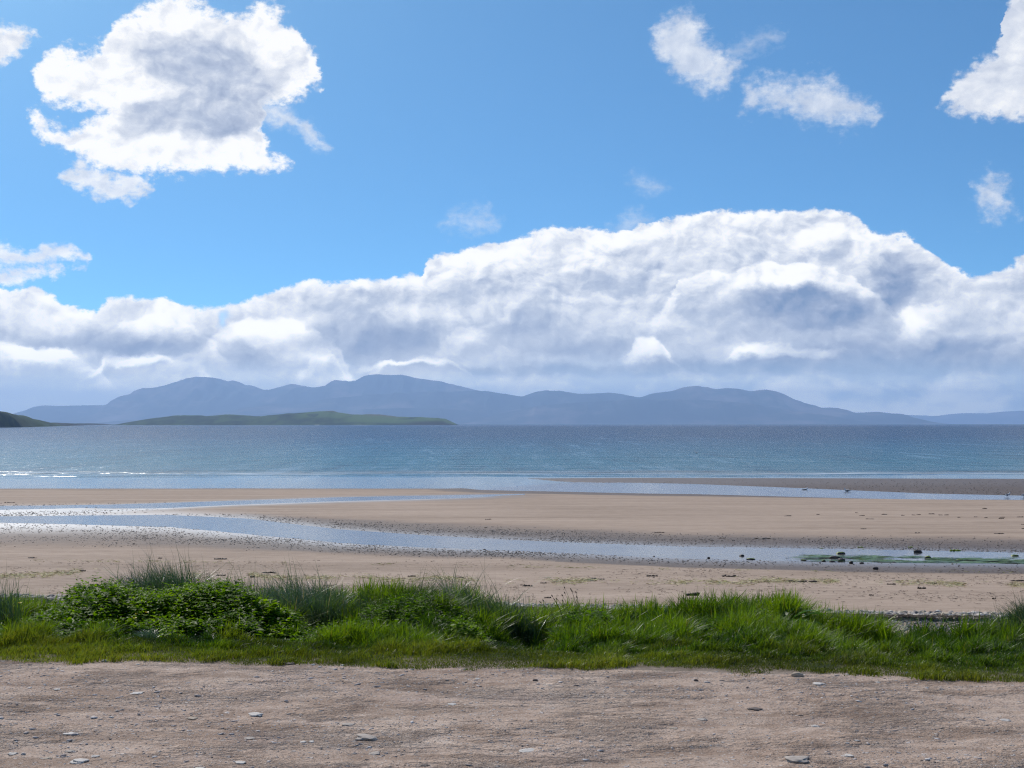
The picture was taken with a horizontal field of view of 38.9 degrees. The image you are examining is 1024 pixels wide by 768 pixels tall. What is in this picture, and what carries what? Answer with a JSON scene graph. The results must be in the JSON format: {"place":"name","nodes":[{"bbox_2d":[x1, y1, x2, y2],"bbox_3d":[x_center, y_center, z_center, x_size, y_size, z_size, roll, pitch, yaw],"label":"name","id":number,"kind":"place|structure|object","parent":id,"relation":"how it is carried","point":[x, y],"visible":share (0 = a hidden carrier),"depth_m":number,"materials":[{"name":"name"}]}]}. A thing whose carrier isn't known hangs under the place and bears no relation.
{"place":"outdoors","nodes":[
{"label":"outdoors","id":0,"kind":"place"},
{"bbox_2d":[0,411,113,427],"bbox_3d":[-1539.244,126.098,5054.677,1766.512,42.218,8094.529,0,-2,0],"label":"headland","id":1,"kind":"structure","parent":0,"point":[7,419],"depth_m":2524.75,"materials":[{"name":"green plant"}]},
{"bbox_2d":[14,374,477,422],"bbox_3d":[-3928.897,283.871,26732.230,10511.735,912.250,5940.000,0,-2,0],"label":"mountains","id":2,"kind":"structure","parent":0,"point":[204,396],"depth_m":25540.99,"materials":[{"name":"blue stone"}]},
{"bbox_2d":[115,411,457,424],"bbox_3d":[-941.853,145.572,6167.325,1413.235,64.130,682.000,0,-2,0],"label":"island","id":3,"kind":"structure","parent":0,"point":[323,418],"depth_m":5970.35,"materials":[{"name":"green plant"}]},
{"bbox_2d":[97,408,493,423],"bbox_3d":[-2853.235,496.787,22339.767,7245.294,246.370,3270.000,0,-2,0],"label":"slopes","id":4,"kind":"structure","parent":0,"point":[456,416],"depth_m":21277.18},
{"bbox_2d":[0,660,1023,767],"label":"gravel track","id":5,"kind":"structure","parent":0,"point":[726,741],"depth_m":7.89,"materials":[{"name":"beige gravel"}]},
{"bbox_2d":[69,758,89,763],"bbox_3d":[-2.064,1.799,6.921,0.088,0.013,0.087,0,-2,0],"label":"stone","id":6,"kind":"object","parent":5,"relation":"on","point":[78,761],"visible":1,"depth_m":6.91,"materials":[{"name":"grey stone"}]},
{"bbox_2d":[248,712,263,716],"bbox_3d":[-1.417,1.823,7.997,0.087,0.014,0.103,0,-2,0],"label":"stone","id":7,"kind":"object","parent":5,"relation":"on","point":[255,714],"visible":1,"depth_m":7.98,"materials":[{"name":"white stone"}]},
{"bbox_2d":[342,723,354,725],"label":"stone","id":8,"kind":"object","parent":5,"relation":"on","point":[346,724],"visible":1,"depth_m":7.72,"materials":[{"name":"grey stone"}]},
{"bbox_2d":[355,734,376,740],"bbox_3d":[-0.743,1.807,7.428,0.116,0.020,0.134,0,-2,0],"label":"stone","id":9,"kind":"object","parent":5,"relation":"on","point":[366,737],"visible":1,"depth_m":7.40,"materials":[{"name":"grey stone"}]},
{"bbox_2d":[369,751,379,754],"bbox_3d":[-0.674,1.801,7.081,0.062,0.007,0.078,0,-2,0],"label":"stone","id":10,"kind":"object","parent":5,"relation":"on","point":[375,753],"visible":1,"depth_m":7.07,"materials":[{"name":"grey stone"}]},
{"bbox_2d":[518,748,533,752],"bbox_3d":[0.085,1.809,7.161,0.114,0.005,0.093,0,-2,0],"label":"stone","id":11,"kind":"object","parent":5,"relation":"on","point":[527,750],"visible":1,"depth_m":7.15,"materials":[{"name":"grey stone"}]},
{"bbox_2d":[747,707,761,710],"bbox_3d":[1.363,1.826,8.149,0.087,0.010,0.086,0,-2,0],"label":"stone","id":12,"kind":"object","parent":5,"relation":"on","point":[754,708],"visible":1,"depth_m":8.14,"materials":[{"name":"grey stone"}]},
{"bbox_2d":[784,756,808,762],"bbox_3d":[1.360,1.787,6.905,0.121,0.017,0.132,0,-2,8],"label":"stone","id":13,"kind":"object","parent":5,"relation":"on","point":[797,759],"visible":1,"depth_m":6.89,"materials":[{"name":"grey stone"}]},
{"bbox_2d":[790,672,803,676],"bbox_3d":[1.806,1.845,9.193,0.081,0.038,0.059,0,-2,0],"label":"stone","id":14,"kind":"object","parent":5,"relation":"on","point":[796,674],"visible":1,"depth_m":9.17,"materials":[{"name":"grey stone"}]},
{"bbox_2d":[813,682,825,684],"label":"stone","id":15,"kind":"object","parent":5,"relation":"on","point":[817,683],"visible":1,"depth_m":8.88,"materials":[{"name":"white stone"}]},
{"bbox_2d":[0,478,1023,631],"bbox_3d":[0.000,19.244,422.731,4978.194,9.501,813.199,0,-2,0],"label":"beach sand","id":16,"kind":"structure","parent":0,"point":[741,518],"depth_m":47.53,"materials":[{"name":"beige sand"}]},
{"bbox_2d":[0,494,524,509],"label":"rivulet","id":17,"kind":"structure","parent":16,"relation":"in","point":[182,504],"depth_m":87.65,"materials":[{"name":"liquid"}]},
{"bbox_2d":[1,593,1012,634],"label":"shingle","id":18,"kind":"object","parent":16,"relation":"on","point":[889,612],"visible":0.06,"depth_m":23.47,"materials":[{"name":"gravel"}]},
{"bbox_2d":[3,597,990,617],"bbox_3d":[-2.085,3.734,24.522,19.652,0.126,0.738,0,-2,11],"label":"rotting seaweed","id":19,"kind":"object","parent":18,"relation":"on","point":[931,616],"visible":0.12,"depth_m":22.75,"materials":[{"name":"brown plant"}]},
{"bbox_2d":[0,559,1023,588],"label":"algae wrack","id":20,"kind":"object","parent":16,"relation":"on","point":[69,572],"visible":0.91,"depth_m":30.64,"materials":[{"name":"plant"}]},
{"bbox_2d":[0,479,1023,569],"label":"worm casts","id":21,"kind":"object","parent":16,"relation":"on","point":[436,549],"visible":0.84,"depth_m":46.19,"materials":[{"name":"brown sand"}]},
{"bbox_2d":[2,560,1023,610],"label":"weed crumbs","id":22,"kind":"object","parent":16,"relation":"on","point":[648,584],"visible":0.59,"depth_m":30.82,"materials":[{"name":"brown plant"}]},
{"bbox_2d":[686,592,699,595],"bbox_3d":[3.370,3.919,27.046,0.278,0.097,0.104,0,-2,-12],"label":"seaweed heap","id":23,"kind":"object","parent":16,"relation":"on","point":[694,594],"visible":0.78,"depth_m":27.02,"materials":[{"name":"brown plant"}]},
{"bbox_2d":[478,482,1023,499],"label":"tidal channel","id":24,"kind":"object","parent":16,"relation":"in","point":[661,488],"visible":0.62,"depth_m":119.20,"materials":[{"name":"liquid"}]},
{"bbox_2d":[788,580,816,581],"bbox_3d":[6.032,4.101,30.150,0.611,0.050,0.316,0,-2,0],"label":"seaweed heap","id":25,"kind":"object","parent":16,"relation":"on","point":[804,581],"visible":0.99,"depth_m":30.08,"materials":[{"name":"plant"}]},
{"bbox_2d":[0,424,1023,489],"bbox_3d":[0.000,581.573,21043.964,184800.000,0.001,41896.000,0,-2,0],"label":"sea","id":26,"kind":"structure","parent":0,"point":[476,456],"depth_m":280.17,"materials":[{"name":"liquid"}]},
{"bbox_2d":[0,515,1023,563],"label":"stream","id":27,"kind":"structure","parent":0,"point":[258,527],"depth_m":44.37,"materials":[{"name":"liquid"}]},
{"bbox_2d":[790,554,1023,563],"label":"stream weed","id":28,"kind":"object","parent":27,"relation":"on","point":[945,559],"visible":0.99,"depth_m":37.23,"materials":[{"name":"plant"}]},
{"bbox_2d":[0,575,1023,682],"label":"grass bank","id":29,"kind":"structure","parent":0,"point":[710,669],"depth_m":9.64,"materials":[{"name":"plant"}]},
{"bbox_2d":[0,562,41,626],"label":"dune grass clump","id":30,"kind":"object","parent":29,"relation":"on","point":[3,609],"visible":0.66,"depth_m":12.90,"materials":[{"name":"plant"}]},
{"bbox_2d":[16,593,87,636],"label":"nettle clump","id":31,"kind":"object","parent":29,"relation":"on","point":[66,625],"visible":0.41,"depth_m":12.04,"materials":[{"name":"green plant"}]},
{"bbox_2d":[59,572,154,635],"bbox_3d":[-3.508,1.973,12.511,0.852,0.607,1.808,0,-2,-13],"label":"nettle clump","id":32,"kind":"object","parent":29,"relation":"on","point":[105,602],"visible":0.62,"depth_m":12.26,"materials":[{"name":"green plant"}]},
{"bbox_2d":[132,627,168,638],"bbox_3d":[-2.767,1.893,10.973,0.420,0.159,0.394,-1,-2,36],"label":"grass hummock","id":33,"kind":"object","parent":29,"relation":"on","point":[148,634],"depth_m":10.93,"materials":[{"name":"plant"}]},
{"bbox_2d":[85,543,239,593],"bbox_3d":[-3.216,1.860,13.500,1.992,0.907,2.156,1,-2,-20],"label":"dune grass clump","id":34,"kind":"object","parent":29,"relation":"on","point":[171,578],"visible":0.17,"depth_m":13.35,"materials":[{"name":"plant"}]},
{"bbox_2d":[158,620,182,637],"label":"weed sprig","id":35,"kind":"object","parent":29,"relation":"on","point":[165,632],"visible":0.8,"depth_m":11.21,"materials":[{"name":"green plant"}]},
{"bbox_2d":[120,579,224,638],"bbox_3d":[-2.871,1.940,12.260,0.890,0.591,1.842,0,-2,-12],"label":"nettle clump","id":36,"kind":"object","parent":29,"relation":"on","point":[159,606],"visible":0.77,"depth_m":11.91,"materials":[{"name":"green plant"}]},
{"bbox_2d":[189,629,224,640],"bbox_3d":[-2.277,1.918,11.018,0.307,0.214,0.467,1,-2,-37],"label":"grass hummock","id":37,"kind":"object","parent":29,"relation":"on","point":[208,636],"depth_m":10.95,"materials":[{"name":"plant"}]},
{"bbox_2d":[188,576,264,639],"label":"nettle clump","id":38,"kind":"object","parent":29,"relation":"on","point":[232,603],"visible":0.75,"depth_m":11.87,"materials":[{"name":"green plant"}]},
{"bbox_2d":[208,557,289,602],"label":"dune grass clump","id":39,"kind":"object","parent":29,"relation":"on","point":[253,588],"visible":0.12,"depth_m":13.35,"materials":[{"name":"plant"}]},
{"bbox_2d":[250,595,307,640],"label":"nettle clump","id":40,"kind":"object","parent":29,"relation":"on","point":[281,619],"visible":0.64,"depth_m":12.19,"materials":[{"name":"green plant"}]},
{"bbox_2d":[242,560,361,626],"bbox_3d":[-2.028,1.925,13.260,1.825,0.760,2.007,0,-2,0],"label":"dune grass clump","id":41,"kind":"object","parent":29,"relation":"on","point":[297,595],"visible":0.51,"depth_m":12.98,"materials":[{"name":"plant"}]},
{"bbox_2d":[289,617,355,641],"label":"weed clump","id":42,"kind":"object","parent":29,"relation":"on","point":[304,636],"visible":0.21,"depth_m":11.95,"materials":[{"name":"green plant"}]},
{"bbox_2d":[314,571,389,620],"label":"dune grass clump","id":43,"kind":"object","parent":29,"relation":"on","point":[359,603],"visible":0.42,"depth_m":12.97,"materials":[{"name":"plant"}]},
{"bbox_2d":[352,568,474,618],"bbox_3d":[-0.877,1.892,12.929,1.400,0.613,1.605,0,-2,0],"label":"dune grass clump","id":44,"kind":"object","parent":29,"relation":"on","point":[423,591],"visible":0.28,"depth_m":12.80,"materials":[{"name":"plant"}]},
{"bbox_2d":[354,587,496,640],"bbox_3d":[-0.736,2.004,12.454,1.241,0.496,1.135,0,-2,0],"label":"weed clump","id":45,"kind":"object","parent":29,"relation":"on","point":[415,613],"visible":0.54,"depth_m":12.32,"materials":[{"name":"green plant"}]},
{"bbox_2d":[451,615,488,640],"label":"weed sprig","id":46,"kind":"object","parent":29,"relation":"on","point":[460,626],"visible":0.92,"depth_m":11.67,"materials":[{"name":"green plant"}]},
{"bbox_2d":[408,557,556,626],"bbox_3d":[-0.378,1.907,13.324,1.497,0.891,1.003,0,-2,12],"label":"dune grass clump","id":47,"kind":"object","parent":29,"relation":"on","point":[472,598],"visible":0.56,"depth_m":13.27,"materials":[{"name":"plant"}]},
{"bbox_2d":[487,587,553,645],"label":"dune grass clump","id":48,"kind":"object","parent":29,"relation":"on","point":[529,631],"visible":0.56,"depth_m":12.92,"materials":[{"name":"plant"}]},
{"bbox_2d":[539,587,579,626],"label":"ribwort plant","id":49,"kind":"object","parent":29,"relation":"on","point":[566,604],"visible":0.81,"depth_m":12.86,"materials":[{"name":"green plant"}]},
{"bbox_2d":[544,603,617,642],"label":"nettle clump","id":50,"kind":"object","parent":29,"relation":"on","point":[570,616],"visible":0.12,"depth_m":12.56,"materials":[{"name":"green plant"}]},
{"bbox_2d":[616,598,722,626],"bbox_3d":[1.340,2.130,12.883,1.375,0.433,1.194,0,-2,0],"label":"grass hummock","id":51,"kind":"object","parent":29,"relation":"on","point":[702,617],"depth_m":12.97,"materials":[{"name":"plant"}]},
{"bbox_2d":[690,615,732,633],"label":"weed clump","id":52,"kind":"object","parent":29,"relation":"on","point":[711,625],"visible":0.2,"depth_m":12.09,"materials":[{"name":"green plant"}]},
{"bbox_2d":[704,593,776,618],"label":"dune grass clump","id":53,"kind":"object","parent":29,"relation":"on","point":[725,614],"visible":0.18,"depth_m":12.89,"materials":[{"name":"plant"}]},
{"bbox_2d":[759,608,824,626],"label":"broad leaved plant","id":54,"kind":"object","parent":29,"relation":"on","point":[797,615],"visible":0.3,"depth_m":12.89,"materials":[{"name":"green plant"}]},
{"bbox_2d":[910,621,983,647],"bbox_3d":[3.771,2.230,12.637,1.040,0.390,0.902,0,-2,0],"label":"grass hummock","id":55,"kind":"object","parent":29,"relation":"on","point":[934,637],"depth_m":12.73,"materials":[{"name":"plant"}]},
{"bbox_2d":[975,590,1023,630],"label":"dune grass clump","id":56,"kind":"object","parent":29,"relation":"on","point":[1017,614],"visible":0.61,"depth_m":13.12,"materials":[{"name":"plant"}]},
{"bbox_2d":[0,0,1023,415],"label":"sky","id":57,"kind":"structure","parent":0,"point":[820,203],"materials":[{"name":"blue"}]},
{"bbox_2d":[207,386,943,423],"bbox_3d":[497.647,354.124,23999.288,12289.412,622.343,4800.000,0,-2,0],"label":"foothills","id":58,"kind":"structure","parent":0,"point":[489,402],"depth_m":22923.92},
{"bbox_2d":[464,399,877,423],"bbox_3d":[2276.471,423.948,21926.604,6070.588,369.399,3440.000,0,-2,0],"label":"slopes","id":59,"kind":"structure","parent":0,"point":[655,411],"depth_m":20648.77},
{"bbox_2d":[908,411,1023,423],"bbox_3d":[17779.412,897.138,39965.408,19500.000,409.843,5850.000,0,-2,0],"label":"hills","id":60,"kind":"structure","parent":0,"point":[1012,417],"depth_m":37810.28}
]}

